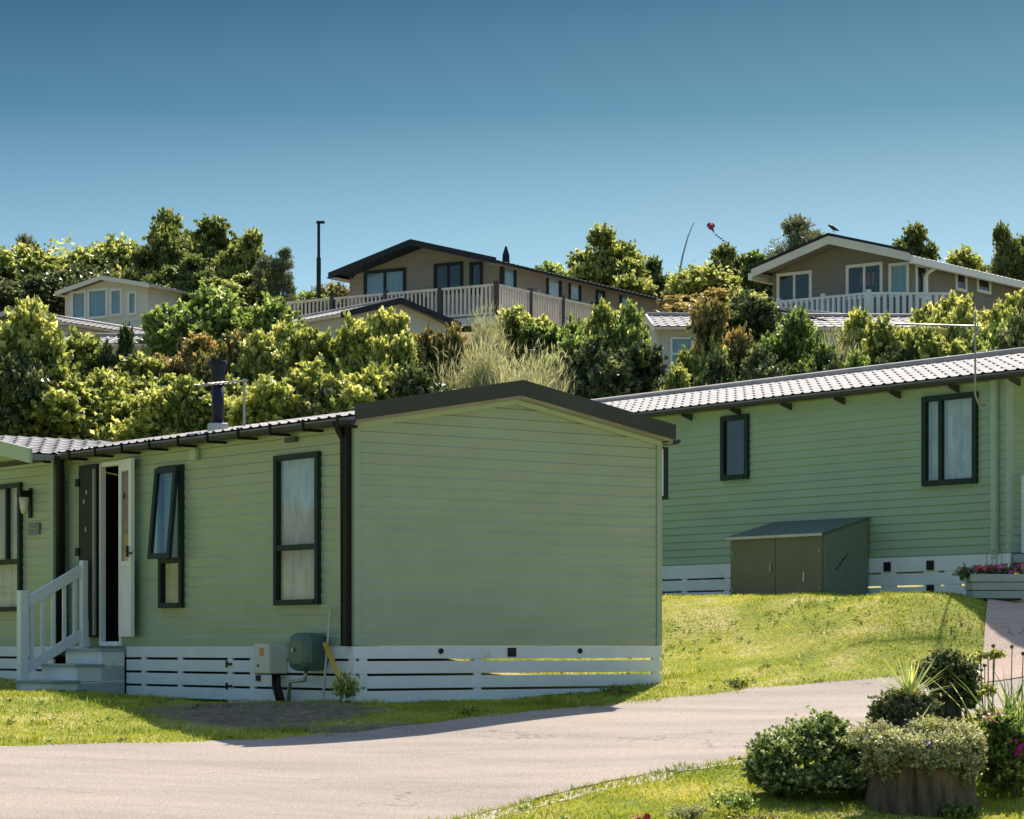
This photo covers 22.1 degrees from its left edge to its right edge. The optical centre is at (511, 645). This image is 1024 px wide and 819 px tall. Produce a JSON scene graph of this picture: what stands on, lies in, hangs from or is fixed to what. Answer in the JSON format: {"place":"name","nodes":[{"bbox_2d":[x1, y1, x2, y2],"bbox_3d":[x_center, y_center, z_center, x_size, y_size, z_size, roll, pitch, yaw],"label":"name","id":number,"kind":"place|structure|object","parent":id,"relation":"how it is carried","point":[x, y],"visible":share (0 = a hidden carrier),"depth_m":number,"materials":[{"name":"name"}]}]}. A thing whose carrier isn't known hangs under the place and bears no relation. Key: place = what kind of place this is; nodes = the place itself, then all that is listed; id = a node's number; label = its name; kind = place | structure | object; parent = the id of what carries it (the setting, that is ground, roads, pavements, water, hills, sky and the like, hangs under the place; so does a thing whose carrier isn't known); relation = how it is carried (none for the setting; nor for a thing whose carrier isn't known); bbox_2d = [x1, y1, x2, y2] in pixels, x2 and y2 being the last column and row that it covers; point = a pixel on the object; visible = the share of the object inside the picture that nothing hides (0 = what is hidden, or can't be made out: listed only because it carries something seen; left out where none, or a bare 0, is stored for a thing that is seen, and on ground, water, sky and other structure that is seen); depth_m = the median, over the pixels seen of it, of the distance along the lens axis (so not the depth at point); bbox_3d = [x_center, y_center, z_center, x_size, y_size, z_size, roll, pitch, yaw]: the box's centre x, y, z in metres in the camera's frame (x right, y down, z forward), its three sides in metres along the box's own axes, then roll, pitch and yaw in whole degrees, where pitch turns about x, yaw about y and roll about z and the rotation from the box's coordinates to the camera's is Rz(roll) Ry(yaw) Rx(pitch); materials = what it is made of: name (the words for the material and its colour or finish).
{"place":"outdoors","nodes":[
{"label":"outdoors","id":0,"kind":"place"},
{"bbox_2d":[0,666,1023,818],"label":"road","id":1,"kind":"structure","parent":0,"point":[447,769],"depth_m":21.53,"materials":[{"name":"grey asphalt"}]},
{"bbox_2d":[0,332,1023,818],"bbox_3d":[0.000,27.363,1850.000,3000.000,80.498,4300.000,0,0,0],"label":"ground","id":2,"kind":"structure","parent":0,"point":[912,620],"depth_m":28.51,"materials":[{"name":"green plant"}]},
{"bbox_2d":[0,345,51,437],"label":"hedge shrub","id":3,"kind":"object","parent":2,"relation":"on","point":[23,381],"visible":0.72,"depth_m":42.69,"materials":[{"name":"green plant"}]},
{"bbox_2d":[0,240,63,284],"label":"tree","id":4,"kind":"object","parent":2,"relation":"on","point":[38,261],"visible":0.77,"depth_m":106.81,"materials":[{"name":"green plant"}]},
{"bbox_2d":[0,293,80,432],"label":"hedge shrub","id":5,"kind":"object","parent":2,"relation":"on","point":[31,322],"visible":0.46,"depth_m":43.58,"materials":[{"name":"green plant"}]},
{"bbox_2d":[1,261,82,315],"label":"tree","id":6,"kind":"object","parent":2,"relation":"on","point":[45,288],"visible":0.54,"depth_m":102.71,"materials":[{"name":"green plant"}]},
{"bbox_2d":[0,371,105,440],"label":"hedge shrub","id":7,"kind":"object","parent":2,"relation":"on","point":[68,402],"visible":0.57,"depth_m":42.83,"materials":[{"name":"green plant"}]},
{"bbox_2d":[14,560,124,693],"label":"entrance steps","id":8,"kind":"structure","parent":2,"relation":"on","point":[100,670],"depth_m":29.30,"materials":[{"name":"grey wood"}]},
{"bbox_2d":[0,308,143,332],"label":"holiday home","id":9,"kind":"object","parent":2,"relation":"on","point":[82,325],"visible":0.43,"depth_m":76.22,"materials":[{"name":"grey tile"}]},
{"bbox_2d":[65,325,103,381],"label":"hedge shrub","id":10,"kind":"object","parent":2,"relation":"on","point":[86,347],"visible":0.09,"depth_m":46.83,"materials":[{"name":"green plant"}]},
{"bbox_2d":[41,244,150,312],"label":"tree","id":11,"kind":"object","parent":2,"relation":"on","point":[77,273],"visible":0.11,"depth_m":105.40,"materials":[{"name":"green plant"}]},
{"bbox_2d":[66,231,151,276],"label":"tree","id":12,"kind":"object","parent":2,"relation":"on","point":[119,249],"visible":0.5,"depth_m":108.44,"materials":[{"name":"green plant"}]},
{"bbox_2d":[84,366,134,437],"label":"hedge shrub","id":13,"kind":"object","parent":2,"relation":"on","point":[108,385],"visible":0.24,"depth_m":43.99,"materials":[{"name":"green plant"}]},
{"bbox_2d":[96,321,137,373],"bbox_3d":[-7.054,-4.171,47.052,1.080,3.330,1.009,0,0,-26],"label":"conifer tree","id":14,"kind":"object","parent":2,"relation":"on","point":[106,358],"visible":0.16,"depth_m":46.87,"materials":[{"name":"green plant"}]},
{"bbox_2d":[53,275,196,327],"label":"cream home","id":15,"kind":"object","parent":2,"relation":"on","point":[109,299],"visible":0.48,"depth_m":95.87,"materials":[{"name":"beige wood"}]},
{"bbox_2d":[89,381,173,441],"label":"hedge shrub","id":16,"kind":"object","parent":2,"relation":"on","point":[132,418],"visible":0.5,"depth_m":43.01,"materials":[{"name":"green plant"}]},
{"bbox_2d":[109,351,182,399],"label":"hedge shrub","id":17,"kind":"object","parent":2,"relation":"on","point":[139,372],"visible":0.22,"depth_m":46.12,"materials":[{"name":"green plant"}]},
{"bbox_2d":[111,206,206,281],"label":"tree","id":18,"kind":"object","parent":2,"relation":"on","point":[168,243],"visible":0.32,"depth_m":101.28,"materials":[{"name":"green plant"}]},
{"bbox_2d":[140,253,218,303],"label":"tree","id":19,"kind":"object","parent":2,"relation":"on","point":[188,273],"visible":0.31,"depth_m":97.33,"materials":[{"name":"green plant"}]},
{"bbox_2d":[143,331,218,376],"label":"hedge shrub","id":20,"kind":"object","parent":2,"relation":"on","point":[203,341],"visible":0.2,"depth_m":47.06,"materials":[{"name":"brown plant"}]},
{"bbox_2d":[150,373,229,435],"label":"hedge shrub","id":21,"kind":"object","parent":2,"relation":"on","point":[188,408],"visible":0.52,"depth_m":42.94,"materials":[{"name":"green plant"}]},
{"bbox_2d":[134,283,254,360],"bbox_3d":[-5.894,-5.067,49.956,2.803,3.886,2.590,0,0,-3],"label":"hedge shrub","id":22,"kind":"object","parent":2,"relation":"on","point":[168,329],"visible":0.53,"depth_m":49.72,"materials":[{"name":"green plant"}]},
{"bbox_2d":[151,212,241,274],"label":"tree","id":23,"kind":"object","parent":2,"relation":"on","point":[206,232],"visible":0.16,"depth_m":103.54,"materials":[{"name":"green plant"}]},
{"bbox_2d":[184,328,248,395],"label":"hedge shrub","id":24,"kind":"object","parent":2,"relation":"on","point":[196,367],"visible":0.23,"depth_m":46.34,"materials":[{"name":"green plant"}]},
{"bbox_2d":[209,226,274,287],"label":"tree","id":25,"kind":"object","parent":2,"relation":"on","point":[238,258],"visible":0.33,"depth_m":99.54,"materials":[{"name":"green plant"}]},
{"bbox_2d":[195,271,300,313],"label":"tree","id":26,"kind":"object","parent":2,"relation":"on","point":[241,285],"visible":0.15,"depth_m":93.39,"materials":[{"name":"green plant"}]},
{"bbox_2d":[210,370,303,426],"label":"hedge shrub","id":27,"kind":"object","parent":2,"relation":"on","point":[268,399],"visible":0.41,"depth_m":42.81,"materials":[{"name":"green plant"}]},
{"bbox_2d":[218,291,305,346],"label":"hedge shrub","id":28,"kind":"object","parent":2,"relation":"on","point":[269,313],"visible":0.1,"depth_m":50.00,"materials":[{"name":"green plant"}]},
{"bbox_2d":[227,328,297,385],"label":"hedge shrub","id":29,"kind":"object","parent":2,"relation":"on","point":[260,354],"visible":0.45,"depth_m":46.04,"materials":[{"name":"green plant"}]},
{"bbox_2d":[249,246,300,310],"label":"pine tree","id":30,"kind":"object","parent":2,"relation":"on","point":[281,278],"visible":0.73,"depth_m":93.70,"materials":[{"name":"green plant"}]},
{"bbox_2d":[284,374,340,419],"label":"hedge shrub","id":31,"kind":"object","parent":2,"relation":"on","point":[309,407],"visible":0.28,"depth_m":43.06,"materials":[{"name":"green plant"}]},
{"bbox_2d":[284,309,375,379],"bbox_3d":[-3.274,-4.024,46.528,1.814,3.905,1.995,0,0,-45],"label":"hedge shrub","id":32,"kind":"object","parent":2,"relation":"on","point":[307,344],"visible":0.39,"depth_m":46.36,"materials":[{"name":"green plant"}]},
{"bbox_2d":[281,355,394,414],"bbox_3d":[-2.814,-3.056,43.768,2.349,3.632,2.136,0,0,44],"label":"hedge shrub","id":33,"kind":"object","parent":2,"relation":"on","point":[366,385],"visible":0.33,"depth_m":43.33,"materials":[{"name":"green plant"}]},
{"bbox_2d":[0,380,680,702],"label":"green lodge","id":34,"kind":"structure","parent":2,"relation":"on","point":[516,519],"depth_m":26.98,"materials":[{"name":"wood"}]},
{"bbox_2d":[0,482,22,611],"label":"window","id":35,"kind":"structure","parent":34,"relation":"in","point":[11,575],"depth_m":31.24,"materials":[{"name":"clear glass"}]},
{"bbox_2d":[75,464,98,636],"bbox_3d":[-4.837,-1.080,29.812,0.071,1.960,0.491,0,0,-35],"label":"door","id":36,"kind":"structure","parent":34,"relation":"in","point":[88,481],"depth_m":29.71,"materials":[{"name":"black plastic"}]},
{"bbox_2d":[118,458,134,636],"bbox_3d":[-4.278,-1.085,29.000,0.086,1.970,0.517,0,0,-26],"label":"door","id":37,"kind":"structure","parent":34,"relation":"in","point":[126,569],"depth_m":28.97,"materials":[{"name":"white plastic"}]},
{"bbox_2d":[147,464,184,558],"bbox_3d":[-3.737,-1.445,28.293,0.201,1.010,0.500,0,0,-37],"label":"window","id":38,"kind":"structure","parent":34,"relation":"in","point":[177,477],"depth_m":28.30,"materials":[{"name":"black glass"}]},
{"bbox_2d":[158,557,184,607],"bbox_3d":[-3.667,-0.680,28.346,0.128,0.540,0.500,0,0,-37],"label":"window","id":39,"kind":"structure","parent":34,"relation":"in","point":[171,574],"depth_m":28.41,"materials":[{"name":"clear glass"}]},
{"bbox_2d":[208,360,227,430],"bbox_3d":[-3.218,-2.675,28.670,0.210,0.880,0.210,0,0,-37],"label":"flue","id":40,"kind":"object","parent":34,"relation":"on","point":[217,368],"visible":0.73,"depth_m":28.61,"materials":[{"name":"metal"}]},
{"bbox_2d":[254,644,286,702],"bbox_3d":[-2.386,0.308,26.419,0.226,0.656,0.500,0,0,-37],"label":"meter box","id":41,"kind":"object","parent":34,"relation":"attached to","point":[270,659],"visible":0.94,"depth_m":26.39,"materials":[{"name":"white plastic"}]},
{"bbox_2d":[273,451,321,605],"bbox_3d":[-2.140,-1.170,26.310,0.126,1.520,0.830,0,0,-37],"label":"window","id":42,"kind":"structure","parent":34,"relation":"in","point":[297,485],"depth_m":26.36,"materials":[{"name":"glass"}]},
{"bbox_2d":[286,633,327,702],"bbox_3d":[-2.102,0.246,25.989,0.288,0.752,0.612,0,0,-37],"label":"tank","id":43,"kind":"object","parent":34,"relation":"attached to","point":[306,652],"visible":0.98,"depth_m":25.78,"materials":[{"name":"green plastic"}]},
{"bbox_2d":[337,305,413,368],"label":"hedge shrub","id":44,"kind":"object","parent":2,"relation":"on","point":[386,325],"visible":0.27,"depth_m":46.56,"materials":[{"name":"green plant"}]},
{"bbox_2d":[292,296,462,338],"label":"holiday home","id":45,"kind":"object","parent":2,"relation":"on","point":[420,316],"visible":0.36,"depth_m":67.15,"materials":[{"name":"tile"}]},
{"bbox_2d":[361,329,418,374],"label":"hedge shrub","id":46,"kind":"object","parent":2,"relation":"on","point":[402,346],"visible":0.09,"depth_m":45.08,"materials":[{"name":"green plant"}]},
{"bbox_2d":[379,359,456,399],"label":"hedge shrub","id":47,"kind":"object","parent":2,"relation":"on","point":[419,381],"visible":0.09,"depth_m":43.60,"materials":[{"name":"green plant"}]},
{"bbox_2d":[413,323,446,382],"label":"hedge shrub","id":48,"kind":"object","parent":2,"relation":"on","point":[425,340],"visible":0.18,"depth_m":46.61,"materials":[{"name":"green plant"}]},
{"bbox_2d":[433,320,476,388],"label":"hedge shrub","id":49,"kind":"object","parent":2,"relation":"on","point":[456,335],"visible":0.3,"depth_m":46.86,"materials":[{"name":"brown plant"}]},
{"bbox_2d":[278,281,644,329],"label":"timber deck","id":50,"kind":"structure","parent":2,"relation":"on","point":[530,300],"depth_m":84.35,"materials":[{"name":"white wood"}]},
{"bbox_2d":[425,322,513,389],"bbox_3d":[-0.743,-3.476,45.042,2.175,4.214,2.219,0,0,-39],"label":"feathery shrub","id":51,"kind":"object","parent":2,"relation":"on","point":[471,371],"visible":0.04,"depth_m":44.91,"materials":[{"name":"green plant"}]},
{"bbox_2d":[462,300,514,379],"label":"feathery shrub","id":52,"kind":"object","parent":2,"relation":"on","point":[488,335],"visible":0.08,"depth_m":50.03,"materials":[{"name":"green plant"}]},
{"bbox_2d":[326,239,665,331],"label":"decked lodge","id":53,"kind":"structure","parent":2,"relation":"on","point":[410,265],"depth_m":86.75,"materials":[{"name":"brown wood"}]},
{"bbox_2d":[363,268,405,301],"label":"window","id":54,"kind":"structure","parent":53,"relation":"in","point":[393,280],"depth_m":87.35,"materials":[{"name":"black metal"}]},
{"bbox_2d":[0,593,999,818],"bbox_3d":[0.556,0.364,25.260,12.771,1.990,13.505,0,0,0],"label":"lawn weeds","id":55,"kind":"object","parent":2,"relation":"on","point":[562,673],"visible":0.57,"depth_m":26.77,"materials":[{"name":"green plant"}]},
{"bbox_2d":[457,332,545,387],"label":"feathery shrub","id":56,"kind":"object","parent":2,"relation":"on","point":[489,362],"visible":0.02,"depth_m":44.78,"materials":[{"name":"green plant"}]},
{"bbox_2d":[491,301,560,374],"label":"hedge shrub","id":57,"kind":"object","parent":2,"relation":"on","point":[512,327],"visible":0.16,"depth_m":51.46,"materials":[{"name":"green plant"}]},
{"bbox_2d":[507,339,584,395],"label":"feathery shrub","id":58,"kind":"object","parent":2,"relation":"on","point":[554,385],"visible":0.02,"depth_m":45.53,"materials":[{"name":"green plant"}]},
{"bbox_2d":[512,311,586,379],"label":"hedge shrub","id":59,"kind":"object","parent":2,"relation":"on","point":[550,335],"visible":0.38,"depth_m":50.89,"materials":[{"name":"green plant"}]},
{"bbox_2d":[580,296,618,354],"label":"hedge shrub","id":60,"kind":"object","parent":2,"relation":"on","point":[602,317],"visible":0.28,"depth_m":48.97,"materials":[{"name":"green plant"}]},
{"bbox_2d":[565,222,658,295],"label":"tree","id":61,"kind":"object","parent":2,"relation":"on","point":[612,254],"visible":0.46,"depth_m":102.49,"materials":[{"name":"green plant"}]},
{"bbox_2d":[561,330,668,397],"bbox_3d":[1.928,-3.579,45.754,2.129,3.929,2.338,0,0,-17],"label":"hedge shrub","id":62,"kind":"object","parent":2,"relation":"on","point":[635,369],"visible":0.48,"depth_m":45.20,"materials":[{"name":"green plant"}]},
{"bbox_2d":[609,298,659,354],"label":"hedge shrub","id":63,"kind":"object","parent":2,"relation":"on","point":[628,328],"visible":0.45,"depth_m":48.81,"materials":[{"name":"green plant"}]},
{"bbox_2d":[643,287,738,319],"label":"tree","id":64,"kind":"object","parent":2,"relation":"on","point":[679,303],"visible":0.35,"depth_m":89.40,"materials":[{"name":"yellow plant"}]},
{"bbox_2d":[660,260,742,295],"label":"tree","id":65,"kind":"object","parent":2,"relation":"on","point":[698,279],"visible":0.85,"depth_m":99.05,"materials":[{"name":"green plant"}]},
{"bbox_2d":[690,347,736,386],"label":"hedge shrub","id":66,"kind":"object","parent":2,"relation":"on","point":[718,369],"visible":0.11,"depth_m":45.02,"materials":[{"name":"green plant"}]},
{"bbox_2d":[685,296,755,381],"bbox_3d":[3.854,-4.202,47.020,1.318,4.147,1.351,0,0,39],"label":"hedge shrub","id":67,"kind":"object","parent":2,"relation":"on","point":[708,318],"visible":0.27,"depth_m":46.71,"materials":[{"name":"green plant"}]},
{"bbox_2d":[704,242,763,292],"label":"tree","id":68,"kind":"object","parent":2,"relation":"on","point":[724,254],"visible":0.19,"depth_m":104.66,"materials":[{"name":"green plant"}]},
{"bbox_2d":[691,288,786,342],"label":"hedge shrub","id":69,"kind":"object","parent":2,"relation":"on","point":[760,316],"visible":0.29,"depth_m":48.22,"materials":[{"name":"green plant"}]},
{"bbox_2d":[737,342,794,381],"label":"hedge shrub","id":70,"kind":"object","parent":2,"relation":"on","point":[758,365],"visible":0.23,"depth_m":44.88,"materials":[{"name":"green plant"}]},
{"bbox_2d":[643,312,916,387],"bbox_3d":[6.232,-5.850,60.607,6.320,3.700,3.910,0,0,-2],"label":"holiday home","id":71,"kind":"object","parent":2,"relation":"on","point":[669,333],"visible":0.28,"depth_m":58.94,"materials":[{"name":"tile"}]},
{"bbox_2d":[756,303,823,368],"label":"hedge shrub","id":72,"kind":"object","parent":2,"relation":"on","point":[786,341],"visible":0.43,"depth_m":46.74,"materials":[{"name":"green plant"}]},
{"bbox_2d":[763,212,824,258],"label":"pine tree","id":73,"kind":"object","parent":2,"relation":"on","point":[796,230],"visible":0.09,"depth_m":107.53,"materials":[{"name":"green plant"}]},
{"bbox_2d":[726,517,869,595],"bbox_3d":[3.752,-1.088,34.494,0.855,1.177,1.840,0,0,-37],"label":"storage box","id":74,"kind":"object","parent":2,"relation":"on","point":[830,556],"visible":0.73,"depth_m":33.99,"materials":[{"name":"green metal"}]},
{"bbox_2d":[730,538,775,595],"bbox_3d":[3.184,-0.989,34.621,0.018,0.858,0.875,0,0,-37],"label":"door","id":75,"kind":"structure","parent":74,"relation":"in","point":[749,567],"depth_m":34.60,"materials":[{"name":"green paint"}]},
{"bbox_2d":[776,535,822,595],"bbox_3d":[3.715,-0.989,33.913,0.018,0.858,0.875,0,0,-37],"label":"door","id":76,"kind":"structure","parent":74,"relation":"in","point":[794,555],"depth_m":33.89,"materials":[{"name":"green paint"}]},
{"bbox_2d":[735,705,869,798],"bbox_3d":[2.353,0.842,20.175,1.276,0.768,0.938,0,0,0],"label":"glossy shrub","id":77,"kind":"object","parent":2,"relation":"on","point":[770,761],"visible":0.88,"depth_m":20.00,"materials":[{"name":"green plant"}]},
{"bbox_2d":[591,347,1023,599],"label":"green lodge","id":78,"kind":"structure","parent":2,"relation":"on","point":[920,463],"depth_m":34.28,"materials":[{"name":"wood"}]},
{"bbox_2d":[720,414,749,480],"bbox_3d":[3.092,-2.735,36.132,0.128,0.890,0.563,0,0,-37],"label":"window","id":79,"kind":"structure","parent":78,"relation":"in","point":[734,429],"depth_m":36.17,"materials":[{"name":"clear glass"}]},
{"bbox_2d":[921,391,978,486],"bbox_3d":[5.514,-2.590,32.903,0.128,1.140,0.935,0,0,-37],"label":"window","id":80,"kind":"structure","parent":78,"relation":"in","point":[949,422],"depth_m":32.96,"materials":[{"name":"black glass"}]},
{"bbox_2d":[835,305,874,358],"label":"hedge shrub","id":81,"kind":"object","parent":2,"relation":"on","point":[855,325],"visible":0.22,"depth_m":47.90,"materials":[{"name":"green plant"}]},
{"bbox_2d":[748,233,1023,315],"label":"gabled lodge","id":82,"kind":"structure","parent":2,"relation":"on","point":[829,264],"depth_m":83.61,"materials":[{"name":"beige wood"}]},
{"bbox_2d":[777,270,811,304],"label":"window","id":83,"kind":"structure","parent":82,"relation":"in","point":[791,285],"depth_m":84.62,"materials":[{"name":"white plastic"}]},
{"bbox_2d":[846,262,882,299],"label":"window","id":84,"kind":"structure","parent":82,"relation":"in","point":[854,272],"depth_m":83.03,"materials":[{"name":"white plastic"}]},
{"bbox_2d":[776,289,954,313],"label":"balcony","id":85,"kind":"structure","parent":82,"relation":"attached to","point":[868,294],"depth_m":81.56,"materials":[{"name":"white wood"}]},
{"bbox_2d":[861,310,927,365],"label":"hedge shrub","id":86,"kind":"object","parent":2,"relation":"on","point":[881,335],"visible":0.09,"depth_m":46.31,"materials":[{"name":"green plant"}]},
{"bbox_2d":[887,698,924,731],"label":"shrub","id":87,"kind":"object","parent":2,"relation":"on","point":[904,701],"visible":0.15,"depth_m":20.22,"materials":[{"name":"plant"}]},
{"bbox_2d":[864,687,944,730],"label":"ivy","id":88,"kind":"object","parent":87,"relation":"attached to","point":[877,710],"visible":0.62,"depth_m":20.25,"materials":[{"name":"green plant"}]},
{"bbox_2d":[889,220,942,261],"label":"tree","id":89,"kind":"object","parent":2,"relation":"on","point":[916,237],"visible":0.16,"depth_m":107.56,"materials":[{"name":"green plant"}]},
{"bbox_2d":[864,741,979,816],"bbox_3d":[3.078,1.041,19.763,0.862,0.676,0.872,0,0,0],"label":"stump planter","id":90,"kind":"object","parent":2,"relation":"on","point":[907,790],"visible":0.63,"depth_m":19.41,"materials":[{"name":"wood"}]},
{"bbox_2d":[842,702,988,788],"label":"trailing plants","id":91,"kind":"object","parent":90,"relation":"in","point":[895,744],"visible":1,"depth_m":19.44,"materials":[{"name":"green plant"}]},
{"bbox_2d":[895,319,983,359],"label":"hedge shrub","id":92,"kind":"object","parent":2,"relation":"on","point":[927,343],"visible":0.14,"depth_m":44.54,"materials":[{"name":"green plant"}]},
{"bbox_2d":[908,644,983,722],"bbox_3d":[3.462,0.536,20.936,0.620,1.102,0.511,0,0,0],"label":"ivy shrub","id":93,"kind":"object","parent":2,"relation":"on","point":[956,669],"visible":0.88,"depth_m":20.79,"materials":[{"name":"green plant"}]},
{"bbox_2d":[925,661,1023,779],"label":"iris clump","id":94,"kind":"object","parent":2,"relation":"on","point":[1009,709],"visible":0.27,"depth_m":20.38,"materials":[{"name":"green plant"}]},
{"bbox_2d":[936,292,1017,344],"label":"hedge shrub","id":95,"kind":"object","parent":2,"relation":"on","point":[960,314],"visible":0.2,"depth_m":46.78,"materials":[{"name":"green plant"}]},
{"bbox_2d":[975,711,1023,791],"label":"border plants","id":96,"kind":"object","parent":2,"relation":"on","point":[1000,731],"visible":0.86,"depth_m":19.91,"materials":[{"name":"green plant"}]},
{"bbox_2d":[977,219,1023,280],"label":"tree","id":97,"kind":"object","parent":2,"relation":"on","point":[1008,255],"visible":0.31,"depth_m":104.63,"materials":[{"name":"green plant"}]},
{"bbox_2d":[0,0,1023,295],"label":"sky","id":98,"kind":"structure","parent":0,"point":[484,127],"materials":[{"name":"blue"}]},
{"bbox_2d":[979,598,1023,682],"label":"path","id":99,"kind":"structure","parent":0,"point":[1004,625],"depth_m":28.84,"materials":[{"name":"grey concrete"}]},
{"bbox_2d":[964,574,1023,598],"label":"flower trough","id":100,"kind":"object","parent":99,"relation":"on","point":[1000,586],"visible":0.96,"depth_m":30.12,"materials":[{"name":"grey wood"}]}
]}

